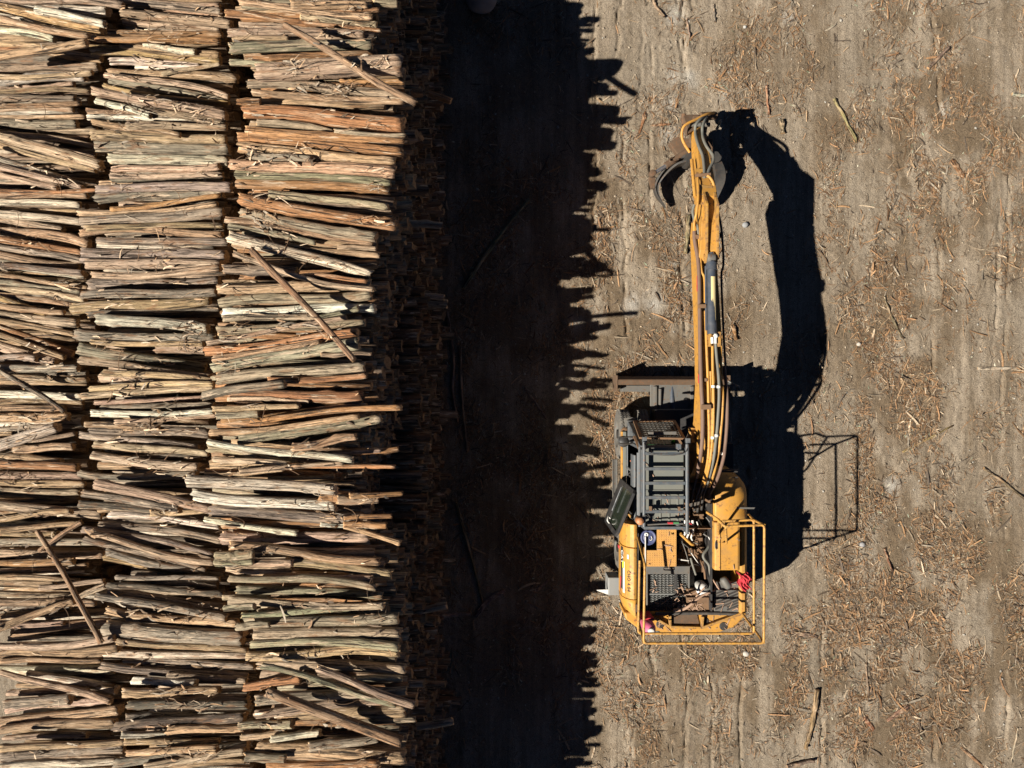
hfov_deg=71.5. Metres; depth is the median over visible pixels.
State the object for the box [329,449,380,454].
log
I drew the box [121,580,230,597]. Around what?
log
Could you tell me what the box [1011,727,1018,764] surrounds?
stick
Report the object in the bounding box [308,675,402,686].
log
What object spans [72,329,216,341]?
log
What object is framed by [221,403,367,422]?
log
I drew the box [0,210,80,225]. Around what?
log
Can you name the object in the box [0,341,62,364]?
log
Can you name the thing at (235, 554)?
log
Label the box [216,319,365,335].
log
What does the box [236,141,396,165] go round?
log
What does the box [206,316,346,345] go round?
log
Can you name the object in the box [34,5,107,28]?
log
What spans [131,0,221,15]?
log
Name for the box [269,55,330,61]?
log
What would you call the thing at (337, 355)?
log
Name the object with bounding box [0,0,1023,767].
ground
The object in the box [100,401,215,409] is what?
log
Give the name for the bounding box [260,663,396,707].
log
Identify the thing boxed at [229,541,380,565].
log
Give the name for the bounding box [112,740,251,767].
log
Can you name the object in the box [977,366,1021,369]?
stick
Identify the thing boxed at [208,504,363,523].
log
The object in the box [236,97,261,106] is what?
log
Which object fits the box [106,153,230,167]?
log
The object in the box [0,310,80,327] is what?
log
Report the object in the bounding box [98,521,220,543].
log
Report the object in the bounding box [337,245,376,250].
log
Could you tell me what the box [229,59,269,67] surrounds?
log
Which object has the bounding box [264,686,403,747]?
log
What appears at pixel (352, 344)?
log
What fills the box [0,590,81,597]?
log
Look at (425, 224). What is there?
log
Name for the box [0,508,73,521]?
log
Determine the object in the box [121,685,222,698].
log
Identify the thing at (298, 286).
log
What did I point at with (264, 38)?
log
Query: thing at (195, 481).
log
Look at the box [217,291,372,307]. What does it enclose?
log
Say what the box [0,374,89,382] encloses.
log
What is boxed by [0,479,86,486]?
log
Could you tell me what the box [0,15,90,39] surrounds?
log
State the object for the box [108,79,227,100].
log
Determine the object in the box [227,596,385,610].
log
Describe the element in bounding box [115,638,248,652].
log
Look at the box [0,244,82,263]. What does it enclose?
log
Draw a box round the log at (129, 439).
[79,431,200,448]
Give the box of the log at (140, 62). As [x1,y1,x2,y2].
[108,57,201,68]
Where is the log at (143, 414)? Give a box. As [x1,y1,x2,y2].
[90,408,214,417]
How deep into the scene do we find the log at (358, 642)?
11.98 m
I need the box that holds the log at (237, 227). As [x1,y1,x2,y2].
[227,223,315,245]
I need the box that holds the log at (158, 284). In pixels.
[86,276,222,289]
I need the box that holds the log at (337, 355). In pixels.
[320,351,371,357]
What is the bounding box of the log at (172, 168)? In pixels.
[110,163,222,172]
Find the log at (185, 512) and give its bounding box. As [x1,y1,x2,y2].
[149,509,205,516]
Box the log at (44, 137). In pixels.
[0,130,94,149]
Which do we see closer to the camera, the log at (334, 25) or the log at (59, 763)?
the log at (334, 25)
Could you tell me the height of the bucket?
0.416 m
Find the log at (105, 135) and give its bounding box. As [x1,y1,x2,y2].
[89,129,227,143]
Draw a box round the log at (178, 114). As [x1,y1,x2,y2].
[96,97,227,123]
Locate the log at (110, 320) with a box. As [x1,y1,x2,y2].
[93,313,210,333]
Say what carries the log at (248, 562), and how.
on the log at (271, 562)
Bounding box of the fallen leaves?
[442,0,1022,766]
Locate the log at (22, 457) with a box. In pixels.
[0,452,64,461]
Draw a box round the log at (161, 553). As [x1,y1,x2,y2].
[91,528,213,565]
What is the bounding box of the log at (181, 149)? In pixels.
[93,140,231,154]
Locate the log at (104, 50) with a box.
[88,44,222,65]
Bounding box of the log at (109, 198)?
[92,191,226,203]
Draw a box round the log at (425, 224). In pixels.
[409,219,442,228]
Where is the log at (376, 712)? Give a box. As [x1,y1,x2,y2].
[277,704,406,719]
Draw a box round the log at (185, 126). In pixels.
[124,120,227,130]
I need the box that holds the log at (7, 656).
[0,655,102,658]
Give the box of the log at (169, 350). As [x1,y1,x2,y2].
[152,344,206,354]
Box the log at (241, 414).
[215,410,260,418]
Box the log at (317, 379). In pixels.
[267,373,367,383]
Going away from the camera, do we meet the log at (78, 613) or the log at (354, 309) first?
the log at (354, 309)
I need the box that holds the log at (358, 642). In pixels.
[249,637,400,651]
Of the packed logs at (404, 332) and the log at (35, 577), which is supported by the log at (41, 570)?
the log at (35, 577)
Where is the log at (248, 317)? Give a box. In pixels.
[222,314,313,321]
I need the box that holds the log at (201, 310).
[85,306,220,317]
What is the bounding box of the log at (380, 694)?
[315,665,415,708]
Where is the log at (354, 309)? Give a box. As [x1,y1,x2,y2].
[319,305,359,318]
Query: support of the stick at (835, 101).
on the ground
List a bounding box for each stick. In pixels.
[652,0,664,17]
[683,215,691,253]
[686,17,690,39]
[712,3,715,22]
[731,323,737,339]
[765,85,769,114]
[786,759,814,767]
[804,689,819,749]
[832,98,856,142]
[865,663,869,696]
[883,296,904,338]
[883,548,893,571]
[927,46,949,69]
[983,467,1023,498]
[1011,92,1023,97]
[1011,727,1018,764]
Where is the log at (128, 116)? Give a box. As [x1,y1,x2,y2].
[86,114,195,122]
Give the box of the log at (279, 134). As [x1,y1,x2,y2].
[245,126,404,144]
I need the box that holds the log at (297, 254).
[226,231,374,278]
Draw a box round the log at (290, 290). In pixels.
[248,247,356,361]
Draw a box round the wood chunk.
[779,119,784,133]
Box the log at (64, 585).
[38,578,105,590]
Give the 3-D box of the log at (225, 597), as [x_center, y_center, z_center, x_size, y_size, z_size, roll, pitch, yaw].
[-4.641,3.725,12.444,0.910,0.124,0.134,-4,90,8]
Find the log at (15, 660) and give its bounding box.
[0,657,102,664]
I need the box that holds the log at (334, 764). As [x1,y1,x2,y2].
[265,758,380,767]
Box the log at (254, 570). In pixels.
[225,566,293,574]
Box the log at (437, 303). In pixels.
[426,299,447,308]
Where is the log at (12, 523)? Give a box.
[0,520,58,526]
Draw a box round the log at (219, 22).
[119,9,234,28]
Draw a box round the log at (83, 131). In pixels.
[0,126,97,134]
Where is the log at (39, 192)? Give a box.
[0,188,94,194]
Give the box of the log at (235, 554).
[214,550,254,560]
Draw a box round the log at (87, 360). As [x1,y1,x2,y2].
[77,356,212,376]
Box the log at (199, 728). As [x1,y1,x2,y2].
[164,724,243,734]
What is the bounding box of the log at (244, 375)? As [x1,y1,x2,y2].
[215,362,365,384]
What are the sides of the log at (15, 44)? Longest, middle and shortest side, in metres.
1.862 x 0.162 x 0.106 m
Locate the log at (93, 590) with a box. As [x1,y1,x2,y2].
[79,582,106,598]
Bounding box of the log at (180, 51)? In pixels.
[142,43,196,54]
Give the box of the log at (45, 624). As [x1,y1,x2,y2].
[0,620,66,627]
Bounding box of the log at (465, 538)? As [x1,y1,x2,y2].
[454,502,482,602]
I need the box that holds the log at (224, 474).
[203,470,283,476]
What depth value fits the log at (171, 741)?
13.34 m
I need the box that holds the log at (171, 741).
[123,737,220,745]
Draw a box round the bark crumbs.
[646,464,737,631]
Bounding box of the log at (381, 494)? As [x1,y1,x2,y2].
[349,491,403,498]
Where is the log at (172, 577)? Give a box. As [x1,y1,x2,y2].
[114,574,220,580]
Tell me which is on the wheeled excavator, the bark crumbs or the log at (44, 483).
the bark crumbs
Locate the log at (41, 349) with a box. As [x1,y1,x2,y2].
[0,331,66,359]
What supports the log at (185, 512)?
on the log at (104, 505)
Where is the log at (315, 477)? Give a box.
[268,474,334,479]
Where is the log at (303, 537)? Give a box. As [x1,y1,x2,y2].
[218,531,369,545]
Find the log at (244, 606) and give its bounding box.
[222,603,256,610]
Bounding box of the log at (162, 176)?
[109,172,224,179]
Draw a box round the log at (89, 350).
[76,342,207,371]
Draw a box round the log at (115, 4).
[0,0,126,9]
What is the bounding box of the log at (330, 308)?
[221,303,376,316]
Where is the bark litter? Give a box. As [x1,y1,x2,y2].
[436,0,1023,767]
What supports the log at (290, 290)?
on the log at (253, 260)
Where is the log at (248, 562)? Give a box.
[213,559,254,566]
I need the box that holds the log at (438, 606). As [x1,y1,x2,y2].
[414,602,447,613]
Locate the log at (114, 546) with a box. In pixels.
[82,536,208,571]
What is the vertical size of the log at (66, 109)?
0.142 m
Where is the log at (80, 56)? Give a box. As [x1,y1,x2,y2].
[49,51,103,62]
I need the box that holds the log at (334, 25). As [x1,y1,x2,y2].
[303,21,381,32]
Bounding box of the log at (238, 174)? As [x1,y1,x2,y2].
[234,170,391,186]
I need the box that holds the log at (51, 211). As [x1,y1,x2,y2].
[0,206,77,214]
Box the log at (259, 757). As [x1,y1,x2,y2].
[243,750,286,762]
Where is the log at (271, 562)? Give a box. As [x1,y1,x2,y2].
[246,559,293,566]
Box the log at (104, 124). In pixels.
[90,118,181,137]
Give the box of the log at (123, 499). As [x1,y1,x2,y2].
[80,490,183,512]
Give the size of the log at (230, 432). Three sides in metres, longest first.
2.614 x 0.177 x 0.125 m
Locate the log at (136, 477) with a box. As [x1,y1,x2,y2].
[77,470,199,481]
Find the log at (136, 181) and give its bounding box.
[110,178,223,182]
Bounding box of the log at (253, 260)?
[232,250,375,291]
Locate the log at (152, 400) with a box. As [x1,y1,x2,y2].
[94,395,214,404]
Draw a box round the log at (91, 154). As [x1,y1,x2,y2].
[45,143,96,157]
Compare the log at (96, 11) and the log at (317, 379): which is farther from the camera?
the log at (96, 11)
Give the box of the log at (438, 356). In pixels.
[432,353,442,360]
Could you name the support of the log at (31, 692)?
on the packed logs at (404, 332)
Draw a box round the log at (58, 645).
[0,633,117,650]
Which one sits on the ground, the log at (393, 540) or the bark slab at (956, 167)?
the bark slab at (956, 167)
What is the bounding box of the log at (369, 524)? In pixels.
[343,521,386,528]
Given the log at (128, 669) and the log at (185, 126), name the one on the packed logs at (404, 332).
the log at (128, 669)
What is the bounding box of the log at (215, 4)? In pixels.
[118,0,221,7]
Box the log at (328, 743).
[307,735,378,752]
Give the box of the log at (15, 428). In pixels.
[0,424,44,431]
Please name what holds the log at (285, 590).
on the packed logs at (404, 332)
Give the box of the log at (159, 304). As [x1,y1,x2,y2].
[69,297,213,314]
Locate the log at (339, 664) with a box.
[256,658,406,674]
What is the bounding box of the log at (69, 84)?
[0,81,75,94]
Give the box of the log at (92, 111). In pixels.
[85,108,137,114]
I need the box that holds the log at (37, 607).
[0,606,72,610]
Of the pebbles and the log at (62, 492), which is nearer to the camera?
the log at (62, 492)
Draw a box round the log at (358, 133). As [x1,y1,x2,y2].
[334,128,405,136]
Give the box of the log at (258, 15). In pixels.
[224,9,318,27]
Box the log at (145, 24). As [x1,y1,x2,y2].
[122,19,220,30]
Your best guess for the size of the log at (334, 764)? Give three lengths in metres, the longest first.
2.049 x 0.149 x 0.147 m
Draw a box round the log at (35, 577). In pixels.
[0,573,79,582]
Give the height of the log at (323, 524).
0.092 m
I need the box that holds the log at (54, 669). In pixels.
[0,664,115,674]
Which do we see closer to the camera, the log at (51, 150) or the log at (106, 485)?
the log at (106, 485)
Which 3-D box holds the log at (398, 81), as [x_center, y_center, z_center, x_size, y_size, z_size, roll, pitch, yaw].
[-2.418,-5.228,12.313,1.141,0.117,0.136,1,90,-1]
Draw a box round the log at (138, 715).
[125,710,191,720]
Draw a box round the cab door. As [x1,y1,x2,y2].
[605,478,635,536]
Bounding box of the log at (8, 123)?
[0,118,80,129]
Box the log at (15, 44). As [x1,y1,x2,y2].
[0,41,44,47]
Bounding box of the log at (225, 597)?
[222,594,270,599]
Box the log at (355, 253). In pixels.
[285,243,379,257]
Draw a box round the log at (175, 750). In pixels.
[125,744,219,756]
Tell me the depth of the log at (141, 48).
13.46 m
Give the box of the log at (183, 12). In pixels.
[143,7,240,20]
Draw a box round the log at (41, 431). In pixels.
[0,422,61,450]
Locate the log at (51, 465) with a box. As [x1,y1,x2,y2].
[0,460,81,471]
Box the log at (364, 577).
[273,573,373,583]
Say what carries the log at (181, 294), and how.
on the packed logs at (404, 332)
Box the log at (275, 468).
[238,461,343,473]
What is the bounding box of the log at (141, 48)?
[119,43,220,58]
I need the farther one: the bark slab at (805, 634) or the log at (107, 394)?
the bark slab at (805, 634)
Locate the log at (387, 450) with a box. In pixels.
[344,446,398,455]
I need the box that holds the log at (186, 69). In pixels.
[161,62,220,76]
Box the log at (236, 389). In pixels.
[200,380,287,400]
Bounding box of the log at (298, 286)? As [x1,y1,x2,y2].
[216,279,371,294]
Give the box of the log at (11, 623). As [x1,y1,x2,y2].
[0,598,76,631]
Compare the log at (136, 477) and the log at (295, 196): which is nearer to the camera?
the log at (295, 196)
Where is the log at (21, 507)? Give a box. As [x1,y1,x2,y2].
[0,500,104,518]
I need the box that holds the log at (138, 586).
[105,582,223,596]
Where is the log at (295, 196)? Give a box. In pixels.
[267,190,389,209]
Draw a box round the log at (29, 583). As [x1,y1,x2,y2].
[0,580,57,587]
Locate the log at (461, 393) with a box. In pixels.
[458,346,468,451]
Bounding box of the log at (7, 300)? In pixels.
[0,295,46,315]
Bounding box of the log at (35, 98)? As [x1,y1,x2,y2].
[0,94,75,102]
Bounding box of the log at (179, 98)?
[102,83,230,104]
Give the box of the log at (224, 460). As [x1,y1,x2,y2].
[212,456,289,464]
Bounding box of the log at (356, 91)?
[246,79,392,95]
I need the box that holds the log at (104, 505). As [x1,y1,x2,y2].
[77,500,156,512]
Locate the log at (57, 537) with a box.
[37,520,83,551]
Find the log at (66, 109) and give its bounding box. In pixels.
[0,107,74,112]
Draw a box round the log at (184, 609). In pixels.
[94,592,229,621]
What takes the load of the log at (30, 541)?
on the packed logs at (404, 332)
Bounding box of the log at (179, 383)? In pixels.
[87,380,215,391]
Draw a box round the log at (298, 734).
[269,728,322,742]
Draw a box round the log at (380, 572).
[285,556,394,578]
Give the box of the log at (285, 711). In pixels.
[253,698,384,718]
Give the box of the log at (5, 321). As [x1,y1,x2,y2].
[0,318,74,336]
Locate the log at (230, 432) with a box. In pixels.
[208,414,359,435]
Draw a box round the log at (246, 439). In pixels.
[237,414,383,444]
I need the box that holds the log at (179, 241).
[95,237,229,246]
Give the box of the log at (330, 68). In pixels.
[254,54,403,81]
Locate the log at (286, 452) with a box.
[206,439,353,463]
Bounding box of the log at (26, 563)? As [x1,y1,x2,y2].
[0,557,76,568]
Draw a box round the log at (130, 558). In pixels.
[105,548,224,577]
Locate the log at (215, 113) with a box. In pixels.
[90,86,228,120]
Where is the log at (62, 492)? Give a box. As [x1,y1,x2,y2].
[0,487,82,495]
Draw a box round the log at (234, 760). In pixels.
[162,757,246,767]
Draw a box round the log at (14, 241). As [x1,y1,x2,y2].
[0,236,80,254]
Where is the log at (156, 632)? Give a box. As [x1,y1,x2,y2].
[100,620,248,645]
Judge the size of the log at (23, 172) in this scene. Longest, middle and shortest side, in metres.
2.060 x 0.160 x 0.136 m
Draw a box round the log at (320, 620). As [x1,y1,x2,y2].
[254,612,399,627]
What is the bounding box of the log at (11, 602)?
[0,597,97,606]
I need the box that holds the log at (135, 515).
[107,511,220,529]
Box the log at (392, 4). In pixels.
[372,0,397,8]
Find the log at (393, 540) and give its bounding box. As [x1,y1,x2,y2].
[343,524,401,545]
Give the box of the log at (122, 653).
[102,649,245,658]
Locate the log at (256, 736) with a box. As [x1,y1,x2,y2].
[240,729,287,740]
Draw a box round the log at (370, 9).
[327,7,379,12]
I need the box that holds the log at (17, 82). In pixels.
[0,72,89,86]
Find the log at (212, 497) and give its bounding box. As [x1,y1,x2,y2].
[190,488,337,510]
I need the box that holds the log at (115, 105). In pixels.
[94,98,153,118]
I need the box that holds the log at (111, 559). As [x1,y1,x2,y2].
[102,555,187,574]
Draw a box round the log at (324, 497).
[318,490,348,502]
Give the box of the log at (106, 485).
[92,478,211,513]
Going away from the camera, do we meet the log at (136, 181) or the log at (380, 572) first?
the log at (380, 572)
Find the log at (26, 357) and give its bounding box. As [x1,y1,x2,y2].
[0,353,39,361]
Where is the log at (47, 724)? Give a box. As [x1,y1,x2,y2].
[0,718,118,734]
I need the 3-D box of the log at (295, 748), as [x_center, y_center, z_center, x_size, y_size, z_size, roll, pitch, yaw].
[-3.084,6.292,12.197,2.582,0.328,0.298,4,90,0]
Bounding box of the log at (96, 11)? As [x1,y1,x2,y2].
[5,3,112,16]
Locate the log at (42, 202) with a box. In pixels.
[0,199,81,207]
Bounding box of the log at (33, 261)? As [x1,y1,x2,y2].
[0,251,80,269]
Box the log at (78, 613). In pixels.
[0,608,109,619]
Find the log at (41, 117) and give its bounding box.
[0,114,86,119]
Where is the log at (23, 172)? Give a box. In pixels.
[0,163,85,188]
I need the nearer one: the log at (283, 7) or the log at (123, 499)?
the log at (283, 7)
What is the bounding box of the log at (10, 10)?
[0,3,107,34]
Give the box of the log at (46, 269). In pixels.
[0,263,85,275]
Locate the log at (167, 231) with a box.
[78,227,223,237]
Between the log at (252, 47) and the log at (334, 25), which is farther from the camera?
the log at (334, 25)
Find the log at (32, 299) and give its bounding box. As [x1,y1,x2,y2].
[0,293,73,307]
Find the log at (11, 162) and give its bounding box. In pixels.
[0,156,87,188]
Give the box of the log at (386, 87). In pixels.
[282,22,417,105]
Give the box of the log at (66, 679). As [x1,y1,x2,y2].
[26,670,120,693]
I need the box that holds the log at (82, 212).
[76,201,218,215]
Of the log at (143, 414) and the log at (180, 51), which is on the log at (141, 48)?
the log at (180, 51)
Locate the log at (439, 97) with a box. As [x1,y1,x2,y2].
[427,90,452,103]
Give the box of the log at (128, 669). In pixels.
[98,661,249,680]
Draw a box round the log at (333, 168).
[228,159,396,178]
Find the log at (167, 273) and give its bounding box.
[90,264,221,279]
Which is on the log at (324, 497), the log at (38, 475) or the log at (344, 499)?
the log at (344, 499)
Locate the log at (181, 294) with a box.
[79,287,219,298]
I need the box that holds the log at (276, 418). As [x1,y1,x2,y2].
[249,405,402,424]
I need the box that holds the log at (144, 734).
[120,730,192,738]
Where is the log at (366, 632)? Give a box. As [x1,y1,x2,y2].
[252,626,402,639]
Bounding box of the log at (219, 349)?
[202,328,359,355]
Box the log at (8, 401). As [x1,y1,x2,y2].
[0,398,84,404]
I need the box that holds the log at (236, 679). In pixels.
[166,672,247,683]
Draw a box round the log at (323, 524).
[320,522,368,528]
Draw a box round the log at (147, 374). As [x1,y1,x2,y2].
[101,369,216,381]
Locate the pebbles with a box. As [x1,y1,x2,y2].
[447,0,1023,767]
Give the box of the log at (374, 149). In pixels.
[236,132,403,158]
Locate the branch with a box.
[673,590,714,611]
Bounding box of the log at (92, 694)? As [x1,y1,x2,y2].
[0,669,113,704]
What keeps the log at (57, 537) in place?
on the log at (30, 541)
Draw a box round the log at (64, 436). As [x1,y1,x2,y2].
[21,431,77,444]
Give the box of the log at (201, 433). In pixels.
[87,426,210,438]
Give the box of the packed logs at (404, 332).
[0,0,461,767]
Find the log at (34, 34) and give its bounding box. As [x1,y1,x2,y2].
[0,27,57,42]
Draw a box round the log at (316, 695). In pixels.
[254,686,407,705]
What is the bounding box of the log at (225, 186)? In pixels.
[95,181,235,193]
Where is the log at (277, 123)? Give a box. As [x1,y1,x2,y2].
[256,119,333,131]
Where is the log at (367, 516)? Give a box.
[343,514,391,519]
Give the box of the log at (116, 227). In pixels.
[84,222,224,230]
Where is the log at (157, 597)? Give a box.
[107,589,225,611]
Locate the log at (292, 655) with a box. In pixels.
[245,646,401,661]
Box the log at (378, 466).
[273,462,395,468]
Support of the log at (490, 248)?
on the ground
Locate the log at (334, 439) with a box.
[290,433,356,451]
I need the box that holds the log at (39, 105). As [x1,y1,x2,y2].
[0,101,81,108]
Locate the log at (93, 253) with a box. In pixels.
[79,247,229,263]
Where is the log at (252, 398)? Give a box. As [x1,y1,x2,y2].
[227,396,309,402]
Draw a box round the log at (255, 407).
[211,403,301,411]
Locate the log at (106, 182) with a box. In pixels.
[98,180,160,184]
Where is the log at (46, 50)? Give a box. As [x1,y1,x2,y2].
[0,38,89,60]
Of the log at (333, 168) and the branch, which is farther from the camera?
the branch
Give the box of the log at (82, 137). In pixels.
[29,135,90,140]
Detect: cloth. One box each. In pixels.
[640,611,659,635]
[736,571,751,591]
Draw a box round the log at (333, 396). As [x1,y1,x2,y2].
[228,389,363,403]
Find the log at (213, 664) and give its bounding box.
[122,658,255,669]
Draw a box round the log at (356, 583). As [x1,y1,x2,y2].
[227,574,376,591]
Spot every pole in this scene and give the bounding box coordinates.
[446,311,457,421]
[523,387,546,418]
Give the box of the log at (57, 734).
[2,731,90,740]
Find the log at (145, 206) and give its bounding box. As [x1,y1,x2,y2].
[110,193,220,211]
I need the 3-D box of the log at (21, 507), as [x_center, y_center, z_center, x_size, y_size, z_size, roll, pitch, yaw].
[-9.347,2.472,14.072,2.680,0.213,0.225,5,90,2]
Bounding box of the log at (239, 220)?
[224,216,372,245]
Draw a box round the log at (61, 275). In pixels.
[0,259,88,278]
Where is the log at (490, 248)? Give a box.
[461,198,529,289]
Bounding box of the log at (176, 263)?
[83,258,225,271]
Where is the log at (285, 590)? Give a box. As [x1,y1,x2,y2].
[234,585,383,599]
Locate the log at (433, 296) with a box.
[425,293,444,300]
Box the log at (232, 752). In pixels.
[143,747,246,767]
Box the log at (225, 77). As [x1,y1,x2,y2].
[106,68,239,83]
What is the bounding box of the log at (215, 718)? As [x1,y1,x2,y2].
[111,711,248,731]
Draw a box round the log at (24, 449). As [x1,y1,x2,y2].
[12,442,76,453]
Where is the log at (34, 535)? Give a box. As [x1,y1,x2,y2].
[0,530,60,537]
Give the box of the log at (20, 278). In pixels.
[0,272,90,290]
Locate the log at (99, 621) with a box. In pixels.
[9,617,110,636]
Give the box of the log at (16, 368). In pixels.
[0,364,80,372]
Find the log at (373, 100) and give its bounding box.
[251,89,404,104]
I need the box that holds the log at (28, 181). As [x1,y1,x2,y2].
[0,172,59,190]
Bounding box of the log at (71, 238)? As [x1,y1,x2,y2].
[0,227,91,247]
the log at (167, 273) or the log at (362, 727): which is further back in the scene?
the log at (167, 273)
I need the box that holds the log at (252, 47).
[228,38,373,54]
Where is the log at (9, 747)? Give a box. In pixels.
[0,739,123,752]
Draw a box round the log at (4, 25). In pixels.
[0,22,97,40]
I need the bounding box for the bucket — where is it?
[639,528,655,544]
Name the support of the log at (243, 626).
on the log at (320, 620)
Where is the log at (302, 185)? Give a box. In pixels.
[235,179,389,194]
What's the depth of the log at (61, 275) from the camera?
14.06 m
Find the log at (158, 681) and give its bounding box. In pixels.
[130,676,198,686]
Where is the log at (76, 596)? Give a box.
[35,530,103,644]
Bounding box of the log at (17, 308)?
[0,303,66,314]
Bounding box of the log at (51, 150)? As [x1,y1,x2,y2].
[0,132,105,170]
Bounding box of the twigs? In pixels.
[0,0,387,757]
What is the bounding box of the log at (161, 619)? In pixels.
[104,606,239,627]
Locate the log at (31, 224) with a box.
[0,218,66,232]
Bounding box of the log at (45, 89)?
[0,86,90,93]
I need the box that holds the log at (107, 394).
[79,387,214,399]
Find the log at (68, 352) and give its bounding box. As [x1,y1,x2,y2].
[0,324,75,357]
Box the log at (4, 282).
[0,279,83,294]
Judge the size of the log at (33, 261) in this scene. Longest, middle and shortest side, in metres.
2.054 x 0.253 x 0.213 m
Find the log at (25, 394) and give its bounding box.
[0,390,83,400]
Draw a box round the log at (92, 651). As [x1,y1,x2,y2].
[0,644,122,656]
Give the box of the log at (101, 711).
[0,704,124,725]
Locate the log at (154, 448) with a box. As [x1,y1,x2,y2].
[92,441,209,456]
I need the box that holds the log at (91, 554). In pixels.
[0,548,105,558]
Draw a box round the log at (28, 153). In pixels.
[0,142,98,172]
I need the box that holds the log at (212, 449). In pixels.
[205,445,298,462]
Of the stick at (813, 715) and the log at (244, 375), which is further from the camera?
the stick at (813, 715)
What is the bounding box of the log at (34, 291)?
[0,285,87,301]
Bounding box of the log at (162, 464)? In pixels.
[90,451,203,471]
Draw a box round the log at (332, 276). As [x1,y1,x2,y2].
[301,273,367,283]
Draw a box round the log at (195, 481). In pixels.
[185,474,338,494]
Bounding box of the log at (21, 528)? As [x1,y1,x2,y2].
[0,520,81,533]
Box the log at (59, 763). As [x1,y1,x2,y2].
[0,756,119,767]
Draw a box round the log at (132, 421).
[114,414,215,424]
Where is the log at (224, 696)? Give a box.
[145,693,250,699]
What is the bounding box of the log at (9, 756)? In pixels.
[0,746,126,761]
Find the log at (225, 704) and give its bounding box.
[125,699,251,709]
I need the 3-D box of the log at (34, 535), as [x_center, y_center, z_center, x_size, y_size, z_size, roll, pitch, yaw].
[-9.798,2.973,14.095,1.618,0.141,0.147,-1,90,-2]
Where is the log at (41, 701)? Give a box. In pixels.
[2,694,75,708]
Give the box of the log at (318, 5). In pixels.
[290,0,367,9]
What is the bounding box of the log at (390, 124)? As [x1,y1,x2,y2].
[241,104,406,132]
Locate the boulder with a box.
[466,0,496,13]
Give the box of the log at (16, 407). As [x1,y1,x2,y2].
[0,404,66,411]
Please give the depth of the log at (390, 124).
12.01 m
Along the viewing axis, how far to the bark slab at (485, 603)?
16.16 m
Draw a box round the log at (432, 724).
[415,717,453,730]
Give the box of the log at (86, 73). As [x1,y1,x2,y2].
[0,70,94,80]
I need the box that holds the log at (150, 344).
[89,339,205,346]
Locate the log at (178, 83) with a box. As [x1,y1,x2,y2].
[103,72,230,99]
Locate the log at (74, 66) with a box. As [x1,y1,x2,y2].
[0,61,101,71]
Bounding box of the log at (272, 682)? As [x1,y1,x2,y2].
[242,675,302,691]
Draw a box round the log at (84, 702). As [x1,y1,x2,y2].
[4,695,112,713]
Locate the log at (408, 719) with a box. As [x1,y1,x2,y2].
[337,716,415,725]
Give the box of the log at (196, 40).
[94,36,220,44]
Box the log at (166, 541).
[80,526,214,558]
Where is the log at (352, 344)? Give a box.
[209,337,361,372]
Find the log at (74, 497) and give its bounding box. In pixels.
[0,493,81,500]
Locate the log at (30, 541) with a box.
[0,537,105,545]
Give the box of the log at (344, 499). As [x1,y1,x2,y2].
[336,494,379,504]
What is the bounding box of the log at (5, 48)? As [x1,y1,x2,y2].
[0,47,20,50]
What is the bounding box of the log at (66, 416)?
[0,412,71,422]
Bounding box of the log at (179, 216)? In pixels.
[79,207,225,228]
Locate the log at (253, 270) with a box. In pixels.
[221,264,299,276]
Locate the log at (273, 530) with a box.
[203,517,298,535]
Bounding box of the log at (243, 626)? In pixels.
[235,620,270,630]
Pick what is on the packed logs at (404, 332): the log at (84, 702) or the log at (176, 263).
the log at (84, 702)
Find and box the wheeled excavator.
[597,111,765,644]
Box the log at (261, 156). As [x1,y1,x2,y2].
[247,151,312,162]
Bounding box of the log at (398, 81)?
[339,78,404,84]
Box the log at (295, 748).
[254,739,406,764]
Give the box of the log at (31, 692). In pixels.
[6,687,90,695]
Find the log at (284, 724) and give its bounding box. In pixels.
[237,719,295,729]
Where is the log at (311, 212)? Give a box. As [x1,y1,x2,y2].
[237,193,397,230]
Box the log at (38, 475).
[0,470,83,480]
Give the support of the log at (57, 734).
on the packed logs at (404, 332)
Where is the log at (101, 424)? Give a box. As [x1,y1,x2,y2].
[84,421,160,429]
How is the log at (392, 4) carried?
on the packed logs at (404, 332)
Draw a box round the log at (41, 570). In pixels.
[0,562,88,573]
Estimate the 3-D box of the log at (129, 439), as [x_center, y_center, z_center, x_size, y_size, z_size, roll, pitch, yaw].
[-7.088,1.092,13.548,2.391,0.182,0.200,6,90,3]
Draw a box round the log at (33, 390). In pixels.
[0,367,66,413]
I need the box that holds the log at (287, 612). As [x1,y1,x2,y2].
[241,608,347,617]
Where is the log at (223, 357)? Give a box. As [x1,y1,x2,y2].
[211,339,321,362]
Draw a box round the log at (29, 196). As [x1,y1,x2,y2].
[0,193,90,198]
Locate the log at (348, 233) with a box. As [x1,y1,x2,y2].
[238,208,378,242]
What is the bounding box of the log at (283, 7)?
[238,0,373,20]
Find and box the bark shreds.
[0,0,399,767]
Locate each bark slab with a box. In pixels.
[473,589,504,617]
[534,579,548,591]
[638,111,646,133]
[653,123,671,125]
[791,630,817,637]
[863,716,874,730]
[886,704,909,721]
[902,425,953,452]
[950,159,964,178]
[960,747,983,767]
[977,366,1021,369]
[1007,631,1023,641]
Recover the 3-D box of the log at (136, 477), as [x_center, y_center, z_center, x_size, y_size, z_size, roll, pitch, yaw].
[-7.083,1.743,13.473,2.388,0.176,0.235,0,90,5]
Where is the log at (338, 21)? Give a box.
[299,14,377,27]
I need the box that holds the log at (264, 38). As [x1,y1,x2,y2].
[232,35,288,41]
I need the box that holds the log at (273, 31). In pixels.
[227,27,364,37]
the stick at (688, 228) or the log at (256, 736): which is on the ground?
the stick at (688, 228)
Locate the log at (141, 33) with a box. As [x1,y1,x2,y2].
[85,29,223,37]

